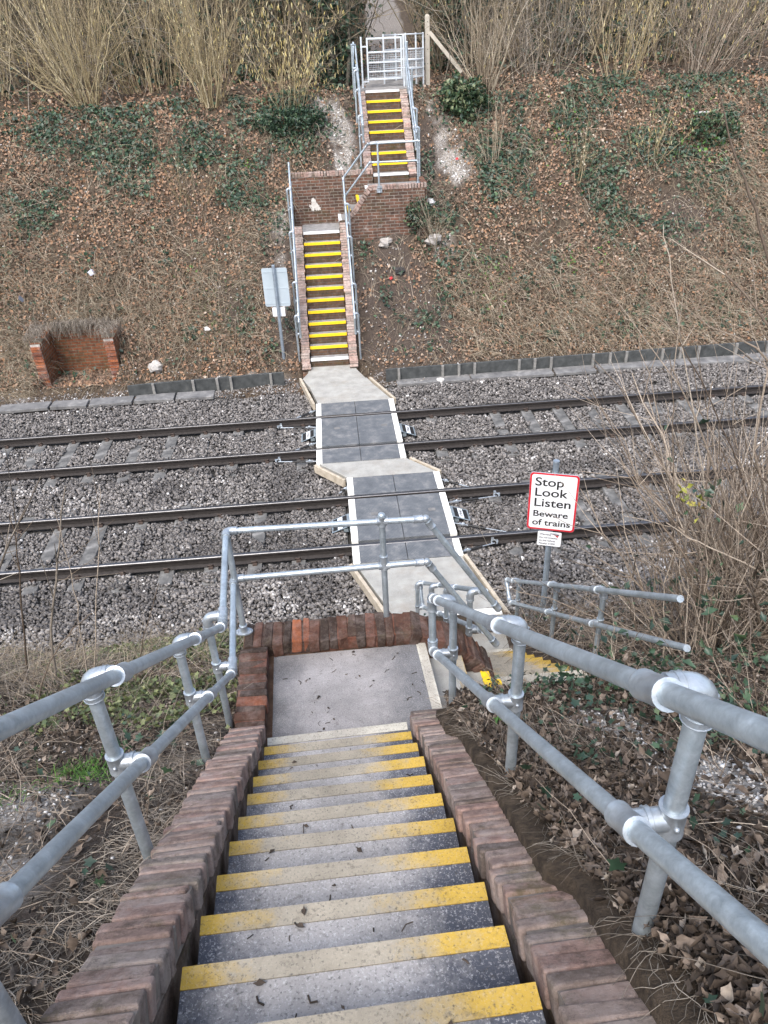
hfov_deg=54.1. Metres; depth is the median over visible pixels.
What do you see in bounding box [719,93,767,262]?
sapling
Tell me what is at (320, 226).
stair landing
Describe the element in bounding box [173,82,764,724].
green sprigs
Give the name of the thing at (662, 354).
edging stub
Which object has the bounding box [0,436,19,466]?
sleeper
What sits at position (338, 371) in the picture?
path
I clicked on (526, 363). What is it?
edging plank
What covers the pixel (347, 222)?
handrail
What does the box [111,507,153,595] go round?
sleeper
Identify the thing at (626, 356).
edging stub
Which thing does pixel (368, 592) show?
edging timber
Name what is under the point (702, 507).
leaf spray
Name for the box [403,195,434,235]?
evergreen bush
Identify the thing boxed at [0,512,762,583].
rail
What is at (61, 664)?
dry grass
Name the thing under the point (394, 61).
kissing gate
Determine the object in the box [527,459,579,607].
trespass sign
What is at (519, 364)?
edging stub
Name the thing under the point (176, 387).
edging plank
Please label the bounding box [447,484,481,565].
sleeper
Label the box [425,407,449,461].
sleeper
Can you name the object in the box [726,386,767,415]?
sleeper
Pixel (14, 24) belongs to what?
tree
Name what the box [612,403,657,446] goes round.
sleeper
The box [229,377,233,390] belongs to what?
edging stub
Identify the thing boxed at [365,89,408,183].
brick staircase
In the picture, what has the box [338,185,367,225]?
stair winder
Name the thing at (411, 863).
brick staircase
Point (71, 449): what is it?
sleeper
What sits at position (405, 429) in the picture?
deflector plate
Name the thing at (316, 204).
brick wall
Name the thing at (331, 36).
tree
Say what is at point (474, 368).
edging stub
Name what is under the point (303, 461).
clamp rod
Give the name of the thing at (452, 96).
evergreen bush
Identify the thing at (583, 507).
sleeper
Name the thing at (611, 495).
sleeper
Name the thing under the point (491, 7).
tree
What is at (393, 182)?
stair landing
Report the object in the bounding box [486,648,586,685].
brick staircase
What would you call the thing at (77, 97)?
hazel shrub
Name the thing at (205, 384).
edging plank
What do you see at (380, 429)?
crossing mat
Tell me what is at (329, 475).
edging timber
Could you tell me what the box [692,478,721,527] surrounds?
leaf spray
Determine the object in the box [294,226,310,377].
parapet wall
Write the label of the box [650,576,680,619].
leaf spray
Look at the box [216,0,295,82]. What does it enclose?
tree
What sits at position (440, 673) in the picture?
stair winder
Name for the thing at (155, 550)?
ballast
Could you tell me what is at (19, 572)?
sapling
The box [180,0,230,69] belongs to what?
tree
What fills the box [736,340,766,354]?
edging plank
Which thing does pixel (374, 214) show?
brick wall
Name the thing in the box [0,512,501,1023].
handrail
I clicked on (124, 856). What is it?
dry grass
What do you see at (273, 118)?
evergreen bush
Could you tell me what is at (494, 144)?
sapling
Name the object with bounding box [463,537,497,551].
clamp rod
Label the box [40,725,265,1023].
parapet wall
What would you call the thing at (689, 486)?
leaf spray
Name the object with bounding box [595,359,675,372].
trough lid
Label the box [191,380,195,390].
edging stub
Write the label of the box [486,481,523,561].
sleeper
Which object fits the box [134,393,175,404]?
trough lid
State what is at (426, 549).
crossing mat
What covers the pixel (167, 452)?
sleeper
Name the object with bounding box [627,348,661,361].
edging plank
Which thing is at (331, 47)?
scrub
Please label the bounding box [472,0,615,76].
hazel shrub
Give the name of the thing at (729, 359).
trough lid
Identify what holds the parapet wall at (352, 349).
on the ground at (582, 886)
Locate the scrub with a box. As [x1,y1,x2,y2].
[0,0,767,112]
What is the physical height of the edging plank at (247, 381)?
0.440 m
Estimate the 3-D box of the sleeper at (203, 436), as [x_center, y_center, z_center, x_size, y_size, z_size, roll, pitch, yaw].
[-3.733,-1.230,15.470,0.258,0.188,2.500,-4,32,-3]
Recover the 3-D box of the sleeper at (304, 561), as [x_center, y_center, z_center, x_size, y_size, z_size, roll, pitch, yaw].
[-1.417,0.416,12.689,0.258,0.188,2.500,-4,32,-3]
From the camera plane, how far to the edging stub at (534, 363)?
18.01 m
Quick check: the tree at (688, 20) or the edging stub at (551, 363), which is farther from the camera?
the tree at (688, 20)
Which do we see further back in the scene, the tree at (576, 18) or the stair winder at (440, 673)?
the tree at (576, 18)
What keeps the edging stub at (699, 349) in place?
on the ground at (582, 886)
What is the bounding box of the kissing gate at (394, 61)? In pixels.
[360,32,423,87]
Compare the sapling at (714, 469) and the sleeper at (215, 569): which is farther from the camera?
the sleeper at (215, 569)
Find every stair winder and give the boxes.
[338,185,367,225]
[430,655,501,707]
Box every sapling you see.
[0,446,41,579]
[0,514,33,680]
[37,486,119,676]
[39,612,94,699]
[51,506,114,671]
[90,461,100,667]
[135,583,193,684]
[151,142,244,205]
[399,179,458,250]
[458,83,508,161]
[552,92,633,182]
[581,456,732,641]
[605,281,736,586]
[620,75,712,166]
[636,289,762,563]
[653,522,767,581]
[662,225,707,548]
[665,353,674,585]
[668,213,767,326]
[671,266,767,361]
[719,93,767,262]
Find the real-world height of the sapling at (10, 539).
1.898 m
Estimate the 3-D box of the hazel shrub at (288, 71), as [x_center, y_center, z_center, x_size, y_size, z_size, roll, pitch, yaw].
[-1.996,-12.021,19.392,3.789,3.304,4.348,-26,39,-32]
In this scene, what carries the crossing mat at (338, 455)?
on the ground at (582, 886)
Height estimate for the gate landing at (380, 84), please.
0.600 m
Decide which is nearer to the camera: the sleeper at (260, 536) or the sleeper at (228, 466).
the sleeper at (260, 536)
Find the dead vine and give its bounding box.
[23,315,127,347]
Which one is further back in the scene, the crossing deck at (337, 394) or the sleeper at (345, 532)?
the crossing deck at (337, 394)
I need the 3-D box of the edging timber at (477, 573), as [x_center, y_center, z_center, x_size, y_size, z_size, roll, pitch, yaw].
[1.503,1.109,11.006,0.055,0.158,1.595,-12,33,-14]
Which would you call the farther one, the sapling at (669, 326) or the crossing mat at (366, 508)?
the crossing mat at (366, 508)
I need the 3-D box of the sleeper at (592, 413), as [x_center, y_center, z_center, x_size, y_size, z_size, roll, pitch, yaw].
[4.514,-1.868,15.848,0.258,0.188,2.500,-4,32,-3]
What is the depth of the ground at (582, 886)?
19.11 m
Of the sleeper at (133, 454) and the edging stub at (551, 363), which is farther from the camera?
the edging stub at (551, 363)
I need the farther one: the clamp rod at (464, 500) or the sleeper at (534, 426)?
the sleeper at (534, 426)
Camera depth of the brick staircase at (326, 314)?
18.99 m
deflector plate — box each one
[301,428,315,441]
[331,514,350,532]
[399,423,415,435]
[450,506,470,521]
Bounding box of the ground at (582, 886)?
[0,0,767,1023]
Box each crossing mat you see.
[316,401,355,415]
[316,416,358,447]
[316,447,360,465]
[347,475,395,495]
[348,496,403,543]
[352,542,407,564]
[355,399,395,412]
[356,413,402,444]
[360,444,405,460]
[393,471,443,491]
[397,492,456,539]
[406,538,462,559]
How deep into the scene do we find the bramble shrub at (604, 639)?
5.00 m
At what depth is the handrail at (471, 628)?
7.53 m
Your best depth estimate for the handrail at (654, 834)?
1.63 m
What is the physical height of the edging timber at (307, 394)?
0.158 m
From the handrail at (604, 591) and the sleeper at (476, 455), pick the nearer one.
the handrail at (604, 591)
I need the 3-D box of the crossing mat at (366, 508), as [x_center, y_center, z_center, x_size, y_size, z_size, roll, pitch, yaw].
[-0.149,0.153,12.647,0.846,0.154,1.300,-4,32,-3]
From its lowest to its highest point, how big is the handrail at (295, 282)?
4.231 m
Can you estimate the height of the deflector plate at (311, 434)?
0.119 m
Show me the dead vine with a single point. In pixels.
(36, 330)
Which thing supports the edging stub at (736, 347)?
on the ground at (582, 886)
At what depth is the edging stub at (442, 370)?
17.87 m
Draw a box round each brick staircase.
[177,722,545,1023]
[303,228,348,366]
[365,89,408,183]
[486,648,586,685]
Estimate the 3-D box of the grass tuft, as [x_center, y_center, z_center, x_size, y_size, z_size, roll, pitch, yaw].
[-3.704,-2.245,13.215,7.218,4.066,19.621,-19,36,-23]
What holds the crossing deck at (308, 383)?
on the ground at (582, 886)
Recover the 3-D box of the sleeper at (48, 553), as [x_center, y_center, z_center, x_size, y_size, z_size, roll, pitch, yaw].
[-5.541,0.735,12.500,0.258,0.188,2.500,-4,32,-3]
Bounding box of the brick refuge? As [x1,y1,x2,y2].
[30,323,119,387]
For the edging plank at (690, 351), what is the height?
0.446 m
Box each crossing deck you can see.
[303,378,372,390]
[310,384,390,403]
[320,458,433,481]
[356,556,503,615]
[472,632,508,649]
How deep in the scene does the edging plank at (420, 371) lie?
17.89 m
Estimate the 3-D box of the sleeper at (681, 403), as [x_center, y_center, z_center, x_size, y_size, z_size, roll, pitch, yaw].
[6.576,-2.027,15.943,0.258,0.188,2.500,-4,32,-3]
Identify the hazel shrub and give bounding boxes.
[0,0,164,113]
[0,1,65,101]
[42,0,235,93]
[144,0,269,119]
[214,0,372,114]
[426,0,577,93]
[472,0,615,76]
[524,0,694,82]
[655,0,767,79]
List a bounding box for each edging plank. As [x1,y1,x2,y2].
[127,382,152,396]
[154,379,192,394]
[194,378,216,390]
[218,376,230,390]
[231,373,269,389]
[271,372,284,385]
[386,368,397,381]
[400,364,441,378]
[443,364,457,375]
[460,362,473,374]
[475,359,517,372]
[520,358,533,369]
[536,356,549,368]
[551,353,591,369]
[593,352,608,364]
[611,351,624,362]
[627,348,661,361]
[662,347,679,359]
[681,345,697,358]
[698,343,735,356]
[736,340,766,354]
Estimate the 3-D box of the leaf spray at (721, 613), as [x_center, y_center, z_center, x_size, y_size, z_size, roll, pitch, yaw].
[2.959,0.941,6.531,0.238,0.497,0.148,15,36,26]
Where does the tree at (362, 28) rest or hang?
on the ground at (582, 886)
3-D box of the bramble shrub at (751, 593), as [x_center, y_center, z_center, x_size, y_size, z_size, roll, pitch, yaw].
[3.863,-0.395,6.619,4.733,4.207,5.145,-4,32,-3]
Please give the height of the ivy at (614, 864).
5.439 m
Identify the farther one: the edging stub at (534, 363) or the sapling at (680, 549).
the edging stub at (534, 363)
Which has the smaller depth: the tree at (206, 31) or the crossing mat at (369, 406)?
the crossing mat at (369, 406)
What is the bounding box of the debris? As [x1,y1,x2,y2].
[247,651,468,1023]
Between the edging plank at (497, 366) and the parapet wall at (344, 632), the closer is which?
the parapet wall at (344, 632)
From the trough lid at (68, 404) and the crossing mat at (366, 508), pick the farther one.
the trough lid at (68, 404)
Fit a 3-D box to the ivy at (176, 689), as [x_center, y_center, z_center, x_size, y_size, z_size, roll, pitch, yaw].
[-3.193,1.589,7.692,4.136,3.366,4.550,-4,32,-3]
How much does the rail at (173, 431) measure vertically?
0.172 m
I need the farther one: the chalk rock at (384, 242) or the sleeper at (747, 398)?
the chalk rock at (384, 242)
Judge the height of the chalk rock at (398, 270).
0.224 m
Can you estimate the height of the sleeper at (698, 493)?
0.188 m
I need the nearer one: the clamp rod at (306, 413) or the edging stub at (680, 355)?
the clamp rod at (306, 413)
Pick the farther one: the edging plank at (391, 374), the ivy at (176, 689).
the edging plank at (391, 374)
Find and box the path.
[302,364,364,379]
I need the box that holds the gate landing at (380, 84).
[360,76,406,91]
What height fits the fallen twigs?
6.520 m
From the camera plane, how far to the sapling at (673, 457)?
6.46 m
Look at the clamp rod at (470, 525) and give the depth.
12.40 m
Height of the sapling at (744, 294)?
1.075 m
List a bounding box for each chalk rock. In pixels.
[148,360,162,373]
[379,237,391,247]
[395,267,405,274]
[424,234,441,245]
[427,198,435,205]
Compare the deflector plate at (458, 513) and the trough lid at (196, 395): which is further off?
the trough lid at (196, 395)
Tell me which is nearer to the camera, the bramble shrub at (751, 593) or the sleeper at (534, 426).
the bramble shrub at (751, 593)
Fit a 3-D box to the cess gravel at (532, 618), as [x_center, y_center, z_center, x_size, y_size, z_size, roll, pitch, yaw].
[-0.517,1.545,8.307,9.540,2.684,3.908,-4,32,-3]
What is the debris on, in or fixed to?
on the stair landing at (349, 700)
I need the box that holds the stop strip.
[442,608,501,614]
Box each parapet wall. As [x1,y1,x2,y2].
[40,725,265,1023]
[233,647,268,746]
[243,611,494,682]
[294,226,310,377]
[339,222,357,369]
[357,91,372,172]
[399,88,416,181]
[410,708,656,1023]
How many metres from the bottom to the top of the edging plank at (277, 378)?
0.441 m
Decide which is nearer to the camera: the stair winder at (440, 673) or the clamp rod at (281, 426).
the stair winder at (440, 673)
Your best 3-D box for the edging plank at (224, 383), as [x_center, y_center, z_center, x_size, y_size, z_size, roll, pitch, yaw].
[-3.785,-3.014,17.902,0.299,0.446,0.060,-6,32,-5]
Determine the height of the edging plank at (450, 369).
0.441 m
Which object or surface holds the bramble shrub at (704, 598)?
on the ground at (582, 886)
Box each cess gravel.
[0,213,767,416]
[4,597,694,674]
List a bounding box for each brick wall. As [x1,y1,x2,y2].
[290,169,372,226]
[347,176,426,240]
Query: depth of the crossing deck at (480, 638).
9.95 m
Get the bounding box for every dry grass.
[0,66,767,403]
[0,572,767,1023]
[0,604,265,715]
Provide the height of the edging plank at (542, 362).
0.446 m
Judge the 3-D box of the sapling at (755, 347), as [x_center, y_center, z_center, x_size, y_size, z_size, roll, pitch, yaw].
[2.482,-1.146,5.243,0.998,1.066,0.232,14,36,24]
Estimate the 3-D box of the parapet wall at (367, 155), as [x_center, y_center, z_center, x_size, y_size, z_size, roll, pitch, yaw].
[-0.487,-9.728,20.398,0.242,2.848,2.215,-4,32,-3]
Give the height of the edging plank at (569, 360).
0.440 m
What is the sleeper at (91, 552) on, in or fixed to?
on the ground at (582, 886)
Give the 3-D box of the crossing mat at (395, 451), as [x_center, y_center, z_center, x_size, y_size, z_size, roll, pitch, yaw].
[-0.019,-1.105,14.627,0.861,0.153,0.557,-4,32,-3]
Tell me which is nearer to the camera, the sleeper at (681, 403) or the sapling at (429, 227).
the sleeper at (681, 403)
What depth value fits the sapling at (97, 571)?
6.53 m
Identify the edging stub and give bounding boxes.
[151,383,155,393]
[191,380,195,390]
[215,378,219,390]
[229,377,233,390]
[269,373,272,385]
[441,365,443,376]
[473,363,475,374]
[517,359,520,370]
[533,358,536,369]
[549,357,552,369]
[591,354,594,365]
[608,352,611,363]
[624,351,628,362]
[660,348,664,359]
[678,347,681,358]
[696,346,700,357]
[733,343,738,354]
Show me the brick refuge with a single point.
(84, 353)
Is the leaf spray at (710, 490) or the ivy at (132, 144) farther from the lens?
the ivy at (132, 144)
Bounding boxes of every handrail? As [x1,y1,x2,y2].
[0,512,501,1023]
[286,162,301,361]
[342,139,420,358]
[350,42,364,166]
[404,41,420,175]
[415,580,487,636]
[427,593,767,967]
[504,577,690,653]
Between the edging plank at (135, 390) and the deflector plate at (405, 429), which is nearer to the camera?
the deflector plate at (405, 429)
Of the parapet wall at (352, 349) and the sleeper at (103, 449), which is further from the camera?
the parapet wall at (352, 349)
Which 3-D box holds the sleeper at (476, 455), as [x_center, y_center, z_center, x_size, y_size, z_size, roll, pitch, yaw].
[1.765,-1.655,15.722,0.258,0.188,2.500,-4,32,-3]
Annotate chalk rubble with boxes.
[0,95,767,991]
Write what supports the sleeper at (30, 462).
on the ground at (582, 886)
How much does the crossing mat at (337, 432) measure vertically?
0.154 m
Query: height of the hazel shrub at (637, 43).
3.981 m
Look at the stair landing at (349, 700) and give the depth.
5.71 m
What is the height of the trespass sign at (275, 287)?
2.802 m
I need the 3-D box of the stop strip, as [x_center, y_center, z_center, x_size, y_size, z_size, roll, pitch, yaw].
[1.176,1.402,10.434,0.925,0.008,0.130,-3,32,-1]
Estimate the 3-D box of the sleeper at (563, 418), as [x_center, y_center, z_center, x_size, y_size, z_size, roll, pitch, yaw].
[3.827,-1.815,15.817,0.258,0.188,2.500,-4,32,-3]
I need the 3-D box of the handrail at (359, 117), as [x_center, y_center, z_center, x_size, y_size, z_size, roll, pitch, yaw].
[-0.688,-10.761,19.886,0.163,2.854,2.218,-4,32,-3]
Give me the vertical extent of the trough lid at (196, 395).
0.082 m
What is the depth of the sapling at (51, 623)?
6.79 m
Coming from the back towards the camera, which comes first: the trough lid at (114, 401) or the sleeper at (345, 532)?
the trough lid at (114, 401)
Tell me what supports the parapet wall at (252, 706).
on the ground at (582, 886)
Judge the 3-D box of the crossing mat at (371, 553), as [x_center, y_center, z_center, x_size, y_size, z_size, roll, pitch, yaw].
[-0.067,0.698,11.780,0.846,0.153,0.457,-4,32,-3]
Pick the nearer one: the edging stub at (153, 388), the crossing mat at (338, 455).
the crossing mat at (338, 455)
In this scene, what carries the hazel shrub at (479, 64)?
on the ground at (582, 886)
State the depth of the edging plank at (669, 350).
18.25 m
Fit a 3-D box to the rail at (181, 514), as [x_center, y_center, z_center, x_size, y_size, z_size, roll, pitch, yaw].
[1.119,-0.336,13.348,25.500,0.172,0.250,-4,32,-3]
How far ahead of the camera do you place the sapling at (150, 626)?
6.71 m
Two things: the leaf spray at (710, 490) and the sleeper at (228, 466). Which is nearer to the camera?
the leaf spray at (710, 490)
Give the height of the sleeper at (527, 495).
0.188 m
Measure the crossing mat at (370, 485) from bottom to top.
0.153 m
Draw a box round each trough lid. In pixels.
[0,401,51,413]
[50,399,89,409]
[89,395,134,407]
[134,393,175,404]
[176,390,214,400]
[396,374,470,386]
[470,368,553,380]
[553,365,595,375]
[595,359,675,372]
[672,355,749,366]
[746,353,767,361]
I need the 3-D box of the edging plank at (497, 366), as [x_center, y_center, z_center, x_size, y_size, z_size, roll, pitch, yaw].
[2.701,-3.429,18.070,1.057,0.440,0.060,-5,32,-3]
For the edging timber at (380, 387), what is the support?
on the ballast
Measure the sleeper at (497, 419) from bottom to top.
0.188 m
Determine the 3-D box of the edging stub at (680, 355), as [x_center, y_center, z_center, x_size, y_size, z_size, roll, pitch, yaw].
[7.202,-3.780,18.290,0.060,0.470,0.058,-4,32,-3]
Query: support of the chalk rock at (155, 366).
on the ground at (582, 886)
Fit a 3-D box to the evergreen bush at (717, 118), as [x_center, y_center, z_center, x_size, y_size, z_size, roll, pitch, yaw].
[8.918,-10.388,20.339,1.771,1.153,1.177,-4,32,-3]
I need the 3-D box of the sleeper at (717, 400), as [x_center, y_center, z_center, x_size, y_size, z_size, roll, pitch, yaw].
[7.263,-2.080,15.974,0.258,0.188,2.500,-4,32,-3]
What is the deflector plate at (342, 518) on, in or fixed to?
on the ballast
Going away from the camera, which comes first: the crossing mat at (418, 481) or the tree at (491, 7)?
the crossing mat at (418, 481)
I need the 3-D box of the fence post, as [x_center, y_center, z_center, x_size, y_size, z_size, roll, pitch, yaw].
[1.693,-12.880,21.191,1.090,1.990,0.148,4,33,10]
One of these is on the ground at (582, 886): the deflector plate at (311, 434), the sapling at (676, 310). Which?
the sapling at (676, 310)
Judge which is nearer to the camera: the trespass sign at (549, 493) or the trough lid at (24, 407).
the trespass sign at (549, 493)
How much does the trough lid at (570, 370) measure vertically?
0.082 m
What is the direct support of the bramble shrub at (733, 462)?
on the ground at (582, 886)
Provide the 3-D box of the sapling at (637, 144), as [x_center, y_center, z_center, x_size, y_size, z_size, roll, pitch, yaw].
[7.193,-10.292,19.778,2.482,2.144,1.697,13,36,23]
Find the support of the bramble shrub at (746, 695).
on the ground at (582, 886)
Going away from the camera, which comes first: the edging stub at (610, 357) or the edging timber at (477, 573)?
the edging timber at (477, 573)
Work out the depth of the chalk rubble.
4.21 m
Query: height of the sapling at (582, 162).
2.141 m
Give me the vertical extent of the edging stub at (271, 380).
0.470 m
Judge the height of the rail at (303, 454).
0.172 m
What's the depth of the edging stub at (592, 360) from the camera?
18.09 m
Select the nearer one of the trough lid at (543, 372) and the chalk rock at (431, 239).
the trough lid at (543, 372)
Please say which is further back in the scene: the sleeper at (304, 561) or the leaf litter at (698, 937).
the sleeper at (304, 561)
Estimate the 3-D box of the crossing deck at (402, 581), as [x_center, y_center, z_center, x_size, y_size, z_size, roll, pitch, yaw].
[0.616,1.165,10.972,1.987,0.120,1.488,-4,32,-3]
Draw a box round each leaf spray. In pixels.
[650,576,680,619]
[676,478,704,529]
[686,494,706,537]
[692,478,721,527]
[709,601,738,646]
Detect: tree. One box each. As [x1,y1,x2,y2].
[0,0,43,88]
[66,0,163,77]
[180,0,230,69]
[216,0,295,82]
[289,0,370,87]
[329,0,413,87]
[350,0,381,58]
[391,0,504,73]
[484,0,562,50]
[522,0,561,57]
[551,0,627,53]
[663,0,711,47]
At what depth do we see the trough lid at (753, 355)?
18.19 m
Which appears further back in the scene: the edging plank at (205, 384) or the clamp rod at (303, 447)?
the edging plank at (205, 384)
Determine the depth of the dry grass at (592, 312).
19.16 m
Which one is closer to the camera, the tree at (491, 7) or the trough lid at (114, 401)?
the trough lid at (114, 401)
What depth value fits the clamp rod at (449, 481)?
13.65 m
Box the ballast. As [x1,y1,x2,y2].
[0,361,767,653]
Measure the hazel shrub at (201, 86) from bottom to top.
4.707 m
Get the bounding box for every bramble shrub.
[455,288,767,663]
[527,605,665,695]
[561,506,767,671]
[564,263,767,670]
[604,551,767,713]
[620,351,767,598]
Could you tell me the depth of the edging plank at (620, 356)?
18.17 m
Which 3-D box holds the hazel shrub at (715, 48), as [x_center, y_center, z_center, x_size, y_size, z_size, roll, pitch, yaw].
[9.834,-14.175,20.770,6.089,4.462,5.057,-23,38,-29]
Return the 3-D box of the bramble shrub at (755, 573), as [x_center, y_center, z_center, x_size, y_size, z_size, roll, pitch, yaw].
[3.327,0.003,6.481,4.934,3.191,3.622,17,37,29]
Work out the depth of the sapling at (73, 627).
5.95 m
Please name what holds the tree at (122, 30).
on the ground at (582, 886)
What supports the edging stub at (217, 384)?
on the ground at (582, 886)
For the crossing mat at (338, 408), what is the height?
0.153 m
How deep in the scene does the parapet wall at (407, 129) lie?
20.12 m
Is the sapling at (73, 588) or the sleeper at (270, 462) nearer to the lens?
the sapling at (73, 588)
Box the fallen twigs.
[0,57,767,1023]
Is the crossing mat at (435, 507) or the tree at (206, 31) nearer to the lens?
the crossing mat at (435, 507)
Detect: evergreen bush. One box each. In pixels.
[250,101,338,139]
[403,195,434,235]
[436,69,493,124]
[681,105,744,148]
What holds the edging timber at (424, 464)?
on the ballast
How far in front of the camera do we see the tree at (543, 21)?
24.23 m
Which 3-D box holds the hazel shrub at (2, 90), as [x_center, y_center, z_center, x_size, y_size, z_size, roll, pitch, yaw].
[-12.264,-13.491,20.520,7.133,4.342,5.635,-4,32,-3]
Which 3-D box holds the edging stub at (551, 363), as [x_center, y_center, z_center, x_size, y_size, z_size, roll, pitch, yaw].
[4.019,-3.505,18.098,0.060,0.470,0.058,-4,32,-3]
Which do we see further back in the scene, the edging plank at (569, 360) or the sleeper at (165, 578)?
the edging plank at (569, 360)
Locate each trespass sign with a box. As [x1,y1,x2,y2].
[261,265,289,359]
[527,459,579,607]
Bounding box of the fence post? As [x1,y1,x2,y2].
[425,14,462,87]
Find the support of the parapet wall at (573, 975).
on the ground at (582, 886)
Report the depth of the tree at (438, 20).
22.75 m
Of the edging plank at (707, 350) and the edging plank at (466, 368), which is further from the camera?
the edging plank at (707, 350)
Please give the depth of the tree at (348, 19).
21.19 m
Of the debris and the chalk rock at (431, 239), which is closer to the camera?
the debris
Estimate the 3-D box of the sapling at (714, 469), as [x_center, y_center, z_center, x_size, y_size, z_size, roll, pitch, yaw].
[2.452,-0.438,6.196,1.528,2.934,0.280,1,33,7]
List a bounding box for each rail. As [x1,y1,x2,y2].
[0,384,767,448]
[0,416,767,480]
[0,464,765,533]
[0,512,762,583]
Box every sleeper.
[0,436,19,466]
[0,515,37,584]
[5,434,50,493]
[21,512,74,602]
[42,432,81,492]
[65,510,113,596]
[81,439,115,488]
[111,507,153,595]
[115,427,148,486]
[152,425,179,482]
[157,503,191,590]
[188,432,212,479]
[202,501,230,586]
[225,420,245,477]
[246,497,268,582]
[261,418,276,473]
[291,495,306,578]
[297,417,308,471]
[332,492,349,575]
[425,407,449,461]
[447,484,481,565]
[455,405,484,458]
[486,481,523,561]
[487,403,518,456]
[516,401,553,452]
[520,478,567,558]
[546,398,587,451]
[576,493,610,554]
[580,397,622,447]
[595,472,654,549]
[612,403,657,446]
[631,469,692,544]
[636,392,690,444]
[669,467,725,536]
[672,390,723,441]
[697,388,757,436]
[705,465,765,526]
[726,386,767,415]
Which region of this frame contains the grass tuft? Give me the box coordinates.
[0,247,245,810]
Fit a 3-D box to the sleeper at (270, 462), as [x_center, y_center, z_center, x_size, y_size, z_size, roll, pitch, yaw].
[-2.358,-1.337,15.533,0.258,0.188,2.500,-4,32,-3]
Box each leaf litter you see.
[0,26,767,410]
[0,593,767,1023]
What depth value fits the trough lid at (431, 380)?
17.80 m
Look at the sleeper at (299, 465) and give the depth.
14.66 m
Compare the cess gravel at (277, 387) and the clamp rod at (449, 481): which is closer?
the clamp rod at (449, 481)
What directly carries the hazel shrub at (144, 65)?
on the ground at (582, 886)
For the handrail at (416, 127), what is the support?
on the ground at (582, 886)
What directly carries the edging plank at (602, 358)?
on the ground at (582, 886)
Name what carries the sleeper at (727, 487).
on the ground at (582, 886)
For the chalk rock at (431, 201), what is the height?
0.208 m
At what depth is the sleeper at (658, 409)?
15.98 m
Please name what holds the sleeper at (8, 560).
on the ground at (582, 886)
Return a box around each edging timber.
[299,378,315,409]
[314,465,345,486]
[349,563,383,613]
[369,377,395,403]
[409,457,440,475]
[463,554,510,614]
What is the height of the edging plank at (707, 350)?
0.440 m
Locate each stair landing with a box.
[266,643,441,746]
[302,223,340,245]
[367,181,415,185]
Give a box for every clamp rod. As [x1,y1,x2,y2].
[275,457,315,462]
[277,423,315,428]
[296,410,314,417]
[296,443,315,449]
[442,479,468,486]
[448,490,499,502]
[454,522,505,531]
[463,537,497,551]
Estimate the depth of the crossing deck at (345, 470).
14.06 m
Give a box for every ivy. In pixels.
[0,22,767,384]
[0,628,243,736]
[10,598,767,1023]

